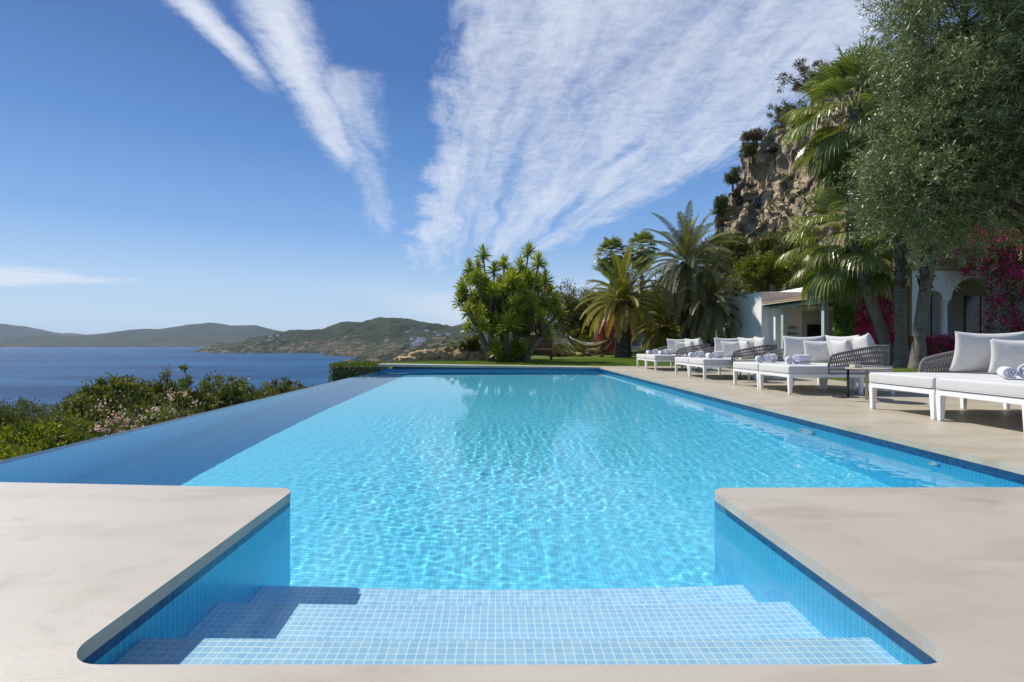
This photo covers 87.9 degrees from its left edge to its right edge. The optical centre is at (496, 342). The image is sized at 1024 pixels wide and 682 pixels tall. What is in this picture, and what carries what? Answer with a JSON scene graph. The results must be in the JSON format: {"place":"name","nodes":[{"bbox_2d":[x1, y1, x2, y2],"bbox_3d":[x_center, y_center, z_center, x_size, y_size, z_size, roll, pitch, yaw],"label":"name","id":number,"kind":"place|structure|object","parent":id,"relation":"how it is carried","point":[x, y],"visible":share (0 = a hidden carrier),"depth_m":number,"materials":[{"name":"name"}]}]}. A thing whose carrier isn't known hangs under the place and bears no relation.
{"place":"outdoors","nodes":[
{"label":"outdoors","id":0,"kind":"place"},
{"bbox_2d":[0,324,77,336],"bbox_3d":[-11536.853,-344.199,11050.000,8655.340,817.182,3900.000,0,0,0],"label":"hills","id":1,"kind":"structure","parent":0,"point":[12,330],"depth_m":10371.45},
{"bbox_2d":[0,335,257,346],"bbox_3d":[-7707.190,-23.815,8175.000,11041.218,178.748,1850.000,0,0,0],"label":"hills","id":2,"kind":"structure","parent":0,"point":[91,341],"depth_m":7526.00,"materials":[{"name":"plant"}]},
{"bbox_2d":[0,347,355,422],"bbox_3d":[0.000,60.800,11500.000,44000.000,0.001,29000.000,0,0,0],"label":"sea","id":3,"kind":"structure","parent":0,"point":[49,375],"depth_m":1303.81,"materials":[{"name":"liquid"}]},
{"bbox_2d":[80,323,282,336],"bbox_3d":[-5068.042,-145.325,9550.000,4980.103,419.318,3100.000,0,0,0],"label":"hills","id":4,"kind":"structure","parent":0,"point":[209,329],"depth_m":8799.13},
{"bbox_2d":[212,338,299,352],"bbox_3d":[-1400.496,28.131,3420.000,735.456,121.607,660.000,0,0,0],"label":"hills","id":5,"kind":"structure","parent":0,"point":[273,345],"depth_m":3162.41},
{"bbox_2d":[190,317,552,356],"bbox_3d":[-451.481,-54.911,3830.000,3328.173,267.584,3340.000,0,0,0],"label":"hills","id":6,"kind":"structure","parent":0,"point":[373,337],"depth_m":3200.88,"materials":[{"name":"plant"}]},
{"bbox_2d":[343,329,584,362],"bbox_3d":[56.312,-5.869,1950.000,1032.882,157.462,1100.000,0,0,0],"label":"hills","id":7,"kind":"structure","parent":0,"point":[435,342],"depth_m":1679.31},
{"bbox_2d":[0,0,982,334],"label":"sky","id":8,"kind":"structure","parent":0,"point":[280,165],"materials":[{"name":"blue"}]},
{"bbox_2d":[0,371,1023,664],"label":"water","id":9,"kind":"structure","parent":0,"point":[500,517],"depth_m":2.72,"materials":[{"name":"liquid"}]},
{"bbox_2d":[0,482,1023,681],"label":"deck","id":10,"kind":"structure","parent":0,"point":[934,573],"depth_m":1.86,"materials":[{"name":"concrete"}]},
{"bbox_2d":[82,369,1023,663],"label":"pool shell","id":11,"kind":"object","parent":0,"point":[826,585],"visible":0.14,"depth_m":2.68,"materials":[{"name":"tile"}]},
{"bbox_2d":[384,291,950,383],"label":"terrain","id":12,"kind":"structure","parent":0,"point":[633,355],"depth_m":24.29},
{"bbox_2d":[0,398,29,434],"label":"shrub","id":13,"kind":"object","parent":12,"relation":"on","point":[2,411],"visible":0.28,"depth_m":14.10,"materials":[{"name":"green plant"}]},
{"bbox_2d":[3,395,62,427],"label":"shrub","id":14,"kind":"object","parent":12,"relation":"on","point":[24,404],"visible":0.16,"depth_m":14.75,"materials":[{"name":"green plant"}]},
{"bbox_2d":[0,431,73,460],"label":"shrub","id":15,"kind":"object","parent":12,"relation":"on","point":[5,454],"visible":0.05,"depth_m":7.01,"materials":[{"name":"green plant"}]},
{"bbox_2d":[0,413,82,451],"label":"shrub","id":16,"kind":"object","parent":12,"relation":"on","point":[3,437],"visible":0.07,"depth_m":8.21,"materials":[{"name":"green plant"}]},
{"bbox_2d":[23,403,61,429],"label":"shrub","id":17,"kind":"object","parent":12,"relation":"on","point":[33,419],"visible":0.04,"depth_m":13.81,"materials":[{"name":"green plant"}]},
{"bbox_2d":[0,408,100,452],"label":"shrub","id":18,"kind":"object","parent":12,"relation":"on","point":[55,430],"visible":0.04,"depth_m":8.32,"materials":[{"name":"green plant"}]},
{"bbox_2d":[32,430,118,451],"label":"shrub","id":19,"kind":"object","parent":12,"relation":"on","point":[84,436],"visible":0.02,"depth_m":8.53,"materials":[{"name":"green plant"}]},
{"bbox_2d":[46,392,107,435],"bbox_3d":[-8.801,2.410,10.900,1.345,2.780,1.469,0,0,0],"label":"shrub","id":20,"kind":"object","parent":12,"relation":"on","point":[77,401],"visible":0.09,"depth_m":10.87,"materials":[{"name":"green plant"}]},
{"bbox_2d":[31,396,145,441],"bbox_3d":[-6.556,2.151,9.055,2.529,2.639,1.907,0,0,13],"label":"oleander","id":21,"kind":"object","parent":12,"relation":"on","point":[124,426],"visible":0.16,"depth_m":9.02,"materials":[{"name":"green plant"}]},
{"bbox_2d":[49,372,166,436],"bbox_3d":[-8.755,2.282,12.121,2.986,3.288,2.081,0,0,38],"label":"shrub","id":22,"kind":"object","parent":12,"relation":"on","point":[101,387],"visible":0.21,"depth_m":11.79,"materials":[{"name":"green plant"}]},
{"bbox_2d":[94,393,182,433],"bbox_3d":[-6.755,2.247,10.259,2.227,2.597,1.734,0,0,35],"label":"oleander","id":23,"kind":"object","parent":12,"relation":"on","point":[155,415],"visible":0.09,"depth_m":10.10,"materials":[{"name":"green plant"}]},
{"bbox_2d":[134,388,203,425],"bbox_3d":[-6.949,2.226,11.317,2.053,2.629,2.176,0,0,0],"label":"oleander","id":24,"kind":"object","parent":12,"relation":"on","point":[188,412],"visible":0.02,"depth_m":11.27,"materials":[{"name":"green plant"}]},
{"bbox_2d":[140,363,213,418],"bbox_3d":[-8.336,2.270,13.537,2.195,3.543,2.553,0,0,38],"label":"shrub","id":25,"kind":"object","parent":12,"relation":"on","point":[181,383],"visible":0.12,"depth_m":13.29,"materials":[{"name":"green plant"}]},
{"bbox_2d":[175,385,223,418],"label":"shrub","id":26,"kind":"object","parent":12,"relation":"on","point":[208,399],"visible":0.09,"depth_m":13.44,"materials":[{"name":"green plant"}]},
{"bbox_2d":[193,370,258,407],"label":"shrub","id":27,"kind":"object","parent":12,"relation":"on","point":[236,394],"visible":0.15,"depth_m":14.73,"materials":[{"name":"green plant"}]},
{"bbox_2d":[231,383,276,403],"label":"shrub","id":28,"kind":"object","parent":12,"relation":"on","point":[260,394],"visible":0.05,"depth_m":17.05,"materials":[{"name":"green plant"}]},
{"bbox_2d":[257,377,303,396],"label":"shrub","id":29,"kind":"object","parent":12,"relation":"on","point":[279,388],"visible":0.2,"depth_m":18.95,"materials":[{"name":"green plant"}]},
{"bbox_2d":[327,360,386,381],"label":"clipped hedge","id":30,"kind":"object","parent":12,"relation":"on","point":[343,370],"visible":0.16,"depth_m":17.70,"materials":[{"name":"green plant"}]},
{"bbox_2d":[393,356,415,361],"bbox_3d":[-3.962,0.783,23.059,1.062,0.429,0.958,0,2,17],"label":"boulder","id":31,"kind":"object","parent":12,"relation":"on","point":[404,358],"visible":0.58,"depth_m":22.80,"materials":[{"name":"stone"}]},
{"bbox_2d":[407,350,425,360],"bbox_3d":[-3.538,0.693,24.183,1.220,0.771,0.987,0,6,0],"label":"boulder","id":32,"kind":"object","parent":12,"relation":"on","point":[418,355],"visible":0.46,"depth_m":23.83,"materials":[{"name":"stone"}]},
{"bbox_2d":[420,349,438,360],"bbox_3d":[-2.985,0.674,24.167,1.087,0.780,0.894,0,6,-17],"label":"boulder","id":33,"kind":"object","parent":12,"relation":"on","point":[431,355],"visible":0.49,"depth_m":23.83,"materials":[{"name":"stone"}]},
{"bbox_2d":[437,347,454,367],"bbox_3d":[-2.296,0.648,24.192,1.217,1.036,0.928,0,-5,17],"label":"boulder","id":34,"kind":"object","parent":12,"relation":"on","point":[444,355],"visible":0.46,"depth_m":23.82,"materials":[{"name":"stone"}]},
{"bbox_2d":[451,347,471,360],"bbox_3d":[-1.542,0.674,24.120,1.162,0.972,1.001,0,-3,-17],"label":"boulder","id":35,"kind":"object","parent":12,"relation":"on","point":[459,355],"visible":0.55,"depth_m":23.75,"materials":[{"name":"stone"}]},
{"bbox_2d":[457,337,477,368],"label":"plant","id":36,"kind":"object","parent":12,"relation":"on","point":[462,343],"visible":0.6,"depth_m":24.01,"materials":[{"name":"green plant"}]},
{"bbox_2d":[464,333,480,368],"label":"plant","id":37,"kind":"object","parent":12,"relation":"on","point":[477,344],"visible":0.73,"depth_m":24.03,"materials":[{"name":"green plant"}]},
{"bbox_2d":[467,351,485,360],"bbox_3d":[-1.044,0.733,24.163,1.149,0.774,0.937,0,2,17],"label":"boulder","id":38,"kind":"object","parent":12,"relation":"on","point":[477,355],"visible":0.38,"depth_m":23.83,"materials":[{"name":"stone"}]},
{"bbox_2d":[450,241,568,361],"bbox_3d":[0.605,-1.690,22.884,5.241,5.599,4.761,0,0,0],"label":"giant yucca","id":39,"kind":"object","parent":12,"relation":"on","point":[513,300],"visible":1,"depth_m":22.30,"materials":[{"name":"green plant"}]},
{"bbox_2d":[527,332,552,359],"bbox_3d":[2.051,0.150,25.110,1.240,1.300,1.220,0,0,8],"label":"hooded daybed","id":40,"kind":"object","parent":12,"relation":"on","point":[544,347],"visible":0.59,"depth_m":24.93,"materials":[{"name":"brown wicker"}]},
{"bbox_2d":[542,341,589,368],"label":"round bush","id":41,"kind":"object","parent":12,"relation":"on","point":[559,350],"visible":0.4,"depth_m":30.80,"materials":[{"name":"green plant"}]},
{"bbox_2d":[542,278,614,350],"bbox_3d":[5.853,-1.860,39.171,6.805,5.854,5.941,0,0,0],"label":"bushy tree","id":42,"kind":"object","parent":12,"relation":"on","point":[573,321],"visible":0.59,"depth_m":38.09,"materials":[{"name":"green plant"}]},
{"bbox_2d":[563,328,613,368],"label":"shrub","id":43,"kind":"object","parent":12,"relation":"on","point":[580,338],"visible":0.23,"depth_m":35.80,"materials":[{"name":"green plant"}]},
{"bbox_2d":[565,333,614,356],"bbox_3d":[5.550,0.121,31.000,3.095,1.397,1.160,0,0,20],"label":"hammock","id":44,"kind":"object","parent":12,"relation":"on","point":[589,343],"visible":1,"depth_m":30.81,"materials":[{"name":"fabric"}]},
{"bbox_2d":[585,347,609,354],"bbox_3d":[6.613,0.662,35.311,1.877,0.729,1.157,0,4,25],"label":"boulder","id":45,"kind":"object","parent":12,"relation":"on","point":[588,350],"visible":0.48,"depth_m":34.90,"materials":[{"name":"stone"}]},
{"bbox_2d":[572,287,644,346],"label":"bushy tree","id":46,"kind":"object","parent":12,"relation":"on","point":[612,302],"visible":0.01,"depth_m":39.83,"materials":[{"name":"green plant"}]},
{"bbox_2d":[593,236,627,344],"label":"fan palm","id":47,"kind":"object","parent":12,"relation":"on","point":[612,243],"visible":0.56,"depth_m":44.46,"materials":[{"name":"green plant"}]},
{"bbox_2d":[593,318,634,351],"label":"bougainvillea","id":48,"kind":"object","parent":12,"relation":"on","point":[602,336],"visible":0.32,"depth_m":34.52,"materials":[{"name":"pink plant"}]},
{"bbox_2d":[573,247,671,357],"bbox_3d":[7.103,-2.146,29.584,5.431,6.292,5.340,0,0,0],"label":"date palm","id":49,"kind":"object","parent":12,"relation":"on","point":[622,283],"visible":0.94,"depth_m":29.14,"materials":[{"name":"green plant"}]},
{"bbox_2d":[625,229,660,289],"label":"fan palm","id":50,"kind":"object","parent":12,"relation":"on","point":[643,235],"visible":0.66,"depth_m":45.47,"materials":[{"name":"green plant"}]},
{"bbox_2d":[632,263,680,337],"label":"bushy tree","id":51,"kind":"object","parent":12,"relation":"on","point":[648,309],"visible":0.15,"depth_m":36.79,"materials":[{"name":"green plant"}]},
{"bbox_2d":[631,294,699,353],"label":"date palm","id":52,"kind":"object","parent":12,"relation":"on","point":[664,333],"visible":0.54,"depth_m":30.05,"materials":[{"name":"green plant"}]},
{"bbox_2d":[633,200,744,338],"bbox_3d":[10.373,-3.303,29.010,5.732,8.606,5.847,0,0,0],"label":"date palm","id":53,"kind":"object","parent":12,"relation":"on","point":[685,246],"visible":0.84,"depth_m":28.41,"materials":[{"name":"green plant"}]},
{"bbox_2d":[665,258,747,351],"bbox_3d":[11.420,-1.657,28.290,4.412,5.313,4.222,0,0,0],"label":"date palm","id":54,"kind":"object","parent":12,"relation":"on","point":[710,315],"visible":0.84,"depth_m":27.60,"materials":[{"name":"green plant"}]},
{"bbox_2d":[726,246,795,293],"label":"bushy tree","id":55,"kind":"object","parent":12,"relation":"on","point":[761,273],"visible":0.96,"depth_m":37.46,"materials":[{"name":"green plant"}]},
{"bbox_2d":[716,285,839,359],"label":"pool house","id":56,"kind":"structure","parent":12,"relation":"on","point":[771,316],"depth_m":25.20,"materials":[{"name":"paint"}]},
{"bbox_2d":[782,250,817,288],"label":"bushy tree","id":57,"kind":"object","parent":12,"relation":"on","point":[794,267],"visible":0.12,"depth_m":38.41,"materials":[{"name":"green plant"}]},
{"bbox_2d":[774,179,920,336],"bbox_3d":[12.470,-2.622,19.088,4.430,7.444,4.470,0,0,0],"label":"fan palm","id":58,"kind":"object","parent":12,"relation":"on","point":[831,271],"visible":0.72,"depth_m":18.59,"materials":[{"name":"green plant"}]},
{"bbox_2d":[778,33,919,365],"bbox_3d":[11.856,-4.419,17.456,4.525,11.160,4.571,0,0,0],"label":"fan palm","id":59,"kind":"object","parent":12,"relation":"on","point":[828,154],"visible":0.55,"depth_m":17.52,"materials":[{"name":"green plant"}]},
{"bbox_2d":[854,293,886,344],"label":"bougainvillea","id":60,"kind":"object","parent":12,"relation":"on","point":[862,323],"visible":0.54,"depth_m":19.37,"materials":[{"name":"pink plant"}]},
{"bbox_2d":[872,270,907,349],"bbox_3d":[14.364,-0.970,19.513,1.198,3.572,1.006,0,0,0],"label":"bougainvillea","id":61,"kind":"object","parent":12,"relation":"on","point":[888,323],"visible":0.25,"depth_m":19.39,"materials":[{"name":"pink plant"}]},
{"bbox_2d":[841,85,941,367],"bbox_3d":[13.238,-4.019,17.653,3.301,10.254,3.174,0,0,22],"label":"fan palm","id":62,"kind":"object","parent":12,"relation":"on","point":[901,357],"visible":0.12,"depth_m":17.27,"materials":[{"name":"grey plant"}]},
{"bbox_2d":[820,0,1023,291],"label":"olive tree","id":63,"kind":"object","parent":12,"relation":"on","point":[981,74],"visible":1,"depth_m":10.17,"materials":[{"name":"green plant"}]},
{"bbox_2d":[840,194,1023,363],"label":"stone house","id":64,"kind":"structure","parent":12,"relation":"on","point":[951,310],"depth_m":20.65,"materials":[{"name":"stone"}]},
{"bbox_2d":[926,296,938,335],"bbox_3d":[19.500,-0.900,23.740,1.400,2.400,0.100,0,0,0],"label":"window","id":65,"kind":"structure","parent":64,"relation":"in","point":[933,313],"depth_m":23.74,"materials":[{"name":"grey glass"}]},
{"bbox_2d":[965,296,991,333],"bbox_3d":[21.700,-0.900,23.740,1.400,2.400,0.100,0,0,0],"label":"window","id":66,"kind":"structure","parent":64,"relation":"in","point":[971,302],"depth_m":23.74,"materials":[{"name":"grey glass"}]},
{"bbox_2d":[926,331,954,362],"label":"bougainvillea","id":67,"kind":"object","parent":12,"relation":"on","point":[948,343],"visible":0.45,"depth_m":20.03,"materials":[{"name":"pink plant"}]},
{"bbox_2d":[902,108,981,368],"bbox_3d":[13.827,-3.600,16.790,3.264,9.434,3.111,0,0,-45],"label":"fan palm","id":68,"kind":"object","parent":12,"relation":"on","point":[918,350],"visible":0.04,"depth_m":16.47,"materials":[{"name":"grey plant"}]},
{"bbox_2d":[953,224,1023,333],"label":"bougainvillea","id":69,"kind":"object","parent":12,"relation":"on","point":[1010,270],"visible":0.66,"depth_m":19.48,"materials":[{"name":"pink plant"}]},
{"bbox_2d":[393,358,1015,397],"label":"grass","id":70,"kind":"structure","parent":0,"point":[596,361],"depth_m":21.31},
{"bbox_2d":[596,366,1023,474],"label":"side deck","id":71,"kind":"structure","parent":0,"point":[988,433],"depth_m":6.18,"materials":[{"name":"stone"}]},
{"bbox_2d":[377,363,599,368],"bbox_3d":[-0.250,0.772,17.700,7.240,0.145,0.800,0,0,0],"label":"coping","id":72,"kind":"object","parent":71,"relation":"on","point":[465,365],"visible":1,"depth_m":17.30,"materials":[{"name":"stone"}]},
{"bbox_2d":[637,346,697,368],"bbox_3d":[5.356,0.415,16.603,1.688,0.762,0.965,0,0,-1],"label":"daybed","id":73,"kind":"object","parent":71,"relation":"on","point":[640,356],"visible":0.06,"depth_m":16.75,"materials":[{"name":"fabric"}]},
{"bbox_2d":[666,338,688,352],"bbox_3d":[5.742,0.103,16.758,0.680,0.500,0.204,0,17,28],"label":"cushion","id":74,"kind":"object","parent":73,"relation":"on","point":[671,344],"visible":0.36,"depth_m":16.75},
{"bbox_2d":[645,344,711,370],"bbox_3d":[5.364,0.415,15.610,1.688,0.762,0.965,0,0,0],"label":"daybed","id":75,"kind":"object","parent":71,"relation":"on","point":[662,358],"visible":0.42,"depth_m":15.14,"materials":[{"name":"fabric"}]},
{"bbox_2d":[675,347,738,375],"bbox_3d":[5.365,0.415,12.987,1.688,0.762,0.965,0,0,0],"label":"daybed","id":76,"kind":"object","parent":71,"relation":"on","point":[682,360],"visible":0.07,"depth_m":13.13,"materials":[{"name":"fabric"}]},
{"bbox_2d":[714,337,743,350],"bbox_3d":[5.752,0.104,13.146,0.680,0.500,0.204,0,17,19],"label":"cushion","id":77,"kind":"object","parent":76,"relation":"on","point":[718,345],"visible":0.34,"depth_m":13.13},
{"bbox_2d":[721,341,741,356],"bbox_3d":[5.721,0.148,12.873,0.500,0.420,0.174,0,20,43],"label":"cushion","id":78,"kind":"object","parent":76,"relation":"on","point":[729,349],"visible":0.68,"depth_m":12.84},
{"bbox_2d":[689,344,779,378],"bbox_3d":[5.354,0.415,11.995,1.688,0.762,0.965,0,0,1],"label":"daybed","id":79,"kind":"object","parent":71,"relation":"on","point":[704,363],"visible":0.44,"depth_m":11.53,"materials":[{"name":"fabric"}]},
{"bbox_2d":[739,340,755,357],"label":"cushion","id":80,"kind":"object","parent":79,"relation":"on","point":[745,344],"visible":0.46,"depth_m":11.98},
{"bbox_2d":[754,336,768,356],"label":"cushion","id":81,"kind":"object","parent":79,"relation":"on","point":[759,341],"visible":0.48,"depth_m":11.70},
{"bbox_2d":[736,359,763,381],"bbox_3d":[5.199,0.573,10.900,0.527,0.450,0.524,0,0,0],"label":"side table","id":82,"kind":"object","parent":71,"relation":"on","point":[748,360],"visible":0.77,"depth_m":10.87,"materials":[{"name":"metal"}]},
{"bbox_2d":[733,348,851,388],"bbox_3d":[5.358,0.415,9.660,1.688,0.762,0.965,0,0,0],"label":"daybed","id":83,"kind":"object","parent":71,"relation":"on","point":[750,367],"visible":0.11,"depth_m":9.63,"materials":[{"name":"fabric"}]},
{"bbox_2d":[764,354,777,362],"bbox_3d":[4.935,0.274,9.535,0.140,0.155,0.328,0,0,44],"label":"rolled towel","id":84,"kind":"object","parent":83,"relation":"on","point":[768,358],"visible":1,"depth_m":9.44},
{"bbox_2d":[782,335,824,360],"bbox_3d":[5.698,0.104,9.848,0.680,0.500,0.204,0,17,26],"label":"cushion","id":85,"kind":"object","parent":83,"relation":"on","point":[793,346],"visible":0.6,"depth_m":9.82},
{"bbox_2d":[803,340,829,361],"bbox_3d":[5.767,0.148,9.475,0.500,0.420,0.176,0,20,39],"label":"cushion","id":86,"kind":"object","parent":83,"relation":"on","point":[817,351],"visible":0.77,"depth_m":9.44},
{"bbox_2d":[759,345,894,393],"bbox_3d":[5.359,0.415,8.663,1.688,0.762,0.965,0,0,0],"label":"daybed","id":87,"kind":"object","parent":71,"relation":"on","point":[881,353],"visible":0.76,"depth_m":8.19,"materials":[{"name":"fabric"}]},
{"bbox_2d":[792,354,811,363],"bbox_3d":[5.117,0.274,8.887,0.328,0.155,0.140,0,0,-28],"label":"rolled towel","id":88,"kind":"object","parent":87,"relation":"on","point":[803,359],"visible":1,"depth_m":8.82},
{"bbox_2d":[825,335,859,360],"bbox_3d":[5.913,0.104,9.006,0.195,0.500,0.640,-18,5,-16],"label":"cushion","id":89,"kind":"object","parent":87,"relation":"on","point":[849,338],"visible":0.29,"depth_m":9.12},
{"bbox_2d":[829,339,857,363],"bbox_3d":[5.724,0.144,8.742,0.163,0.440,0.500,-24,-1,2],"label":"cushion","id":90,"kind":"object","parent":87,"relation":"on","point":[840,346],"visible":0.44,"depth_m":8.65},
{"bbox_2d":[852,333,877,362],"bbox_3d":[5.937,0.101,8.551,0.201,0.500,0.600,-15,-7,11],"label":"cushion","id":91,"kind":"object","parent":87,"relation":"on","point":[866,340],"visible":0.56,"depth_m":8.40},
{"bbox_2d":[829,368,859,397],"bbox_3d":[5.110,0.587,7.760,0.420,0.423,0.420,0,0,0],"label":"side table","id":92,"kind":"object","parent":71,"relation":"on","point":[841,396],"visible":0.79,"depth_m":7.70,"materials":[{"name":"metal"}]},
{"bbox_2d":[845,367,890,401],"bbox_3d":[5.129,0.573,7.340,0.527,0.450,0.524,0,0,0],"label":"side table","id":93,"kind":"object","parent":71,"relation":"on","point":[866,399],"visible":0.9,"depth_m":7.30,"materials":[{"name":"beige ceramic"}]},
{"bbox_2d":[869,350,1021,419],"bbox_3d":[5.362,0.415,5.973,1.688,0.762,0.965,0,0,0],"label":"daybed","id":94,"kind":"object","parent":71,"relation":"on","point":[920,381],"visible":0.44,"depth_m":6.13,"materials":[{"name":"fabric"}]},
{"bbox_2d":[949,331,1023,371],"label":"cushion","id":95,"kind":"object","parent":94,"relation":"on","point":[972,352],"visible":0.66,"depth_m":6.14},
{"bbox_2d":[988,338,1023,372],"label":"cushion","id":96,"kind":"object","parent":94,"relation":"on","point":[1008,353],"visible":0.84,"depth_m":5.83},
{"bbox_2d":[935,378,1023,429],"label":"daybed","id":97,"kind":"object","parent":71,"relation":"on","point":[1006,390],"visible":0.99,"depth_m":5.03,"materials":[{"name":"fabric"}]},
{"bbox_2d":[997,366,1017,378],"bbox_3d":[5.026,0.294,5.223,0.107,0.117,0.288,0,0,35],"label":"rolled towel","id":98,"kind":"object","parent":97,"relation":"on","point":[1007,372],"visible":1,"depth_m":5.12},
{"bbox_2d":[714,4,1023,297],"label":"cliff","id":99,"kind":"structure","parent":0,"point":[771,189],"depth_m":73.97,"materials":[{"name":"stone"}]},
{"bbox_2d":[694,241,731,277],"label":"pine tree","id":100,"kind":"object","parent":99,"relation":"on","point":[727,260],"visible":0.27,"depth_m":59.42,"materials":[{"name":"green plant"}]},
{"bbox_2d":[704,233,734,253],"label":"pine tree","id":101,"kind":"object","parent":99,"relation":"on","point":[716,239],"visible":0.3,"depth_m":67.17,"materials":[{"name":"green plant"}]},
{"bbox_2d":[711,193,733,221],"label":"pine tree","id":102,"kind":"object","parent":99,"relation":"on","point":[722,206],"visible":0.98,"depth_m":79.41,"materials":[{"name":"green plant"}]},
{"bbox_2d":[723,165,742,191],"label":"pine tree","id":103,"kind":"object","parent":99,"relation":"on","point":[732,177],"visible":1,"depth_m":79.70,"materials":[{"name":"green plant"}]},
{"bbox_2d":[720,233,752,280],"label":"pine tree","id":104,"kind":"object","parent":99,"relation":"on","point":[738,250],"visible":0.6,"depth_m":61.48,"materials":[{"name":"green plant"}]},
{"bbox_2d":[738,139,758,159],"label":"pine tree","id":105,"kind":"object","parent":99,"relation":"on","point":[747,149],"visible":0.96,"depth_m":78.62,"materials":[{"name":"green plant"}]},
{"bbox_2d":[738,127,767,141],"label":"pine tree","id":106,"kind":"object","parent":99,"relation":"on","point":[756,135],"visible":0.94,"depth_m":78.84,"materials":[{"name":"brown plant"}]},
{"bbox_2d":[750,228,783,255],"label":"pine tree","id":107,"kind":"object","parent":99,"relation":"on","point":[763,244],"visible":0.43,"depth_m":59.65,"materials":[{"name":"green plant"}]},
{"bbox_2d":[766,98,806,131],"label":"pine tree","id":108,"kind":"object","parent":99,"relation":"on","point":[777,111],"visible":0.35,"depth_m":71.55,"materials":[{"name":"green plant"}]},
{"bbox_2d":[763,223,818,280],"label":"pine tree","id":109,"kind":"object","parent":99,"relation":"on","point":[780,251],"visible":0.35,"depth_m":52.00,"materials":[{"name":"green plant"}]},
{"bbox_2d":[778,102,810,128],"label":"pine tree","id":110,"kind":"object","parent":99,"relation":"on","point":[794,106],"visible":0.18,"depth_m":67.90,"materials":[{"name":"green plant"}]},
{"bbox_2d":[772,58,829,102],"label":"pine tree","id":111,"kind":"object","parent":99,"relation":"on","point":[797,85],"visible":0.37,"depth_m":63.61,"materials":[{"name":"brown plant"}]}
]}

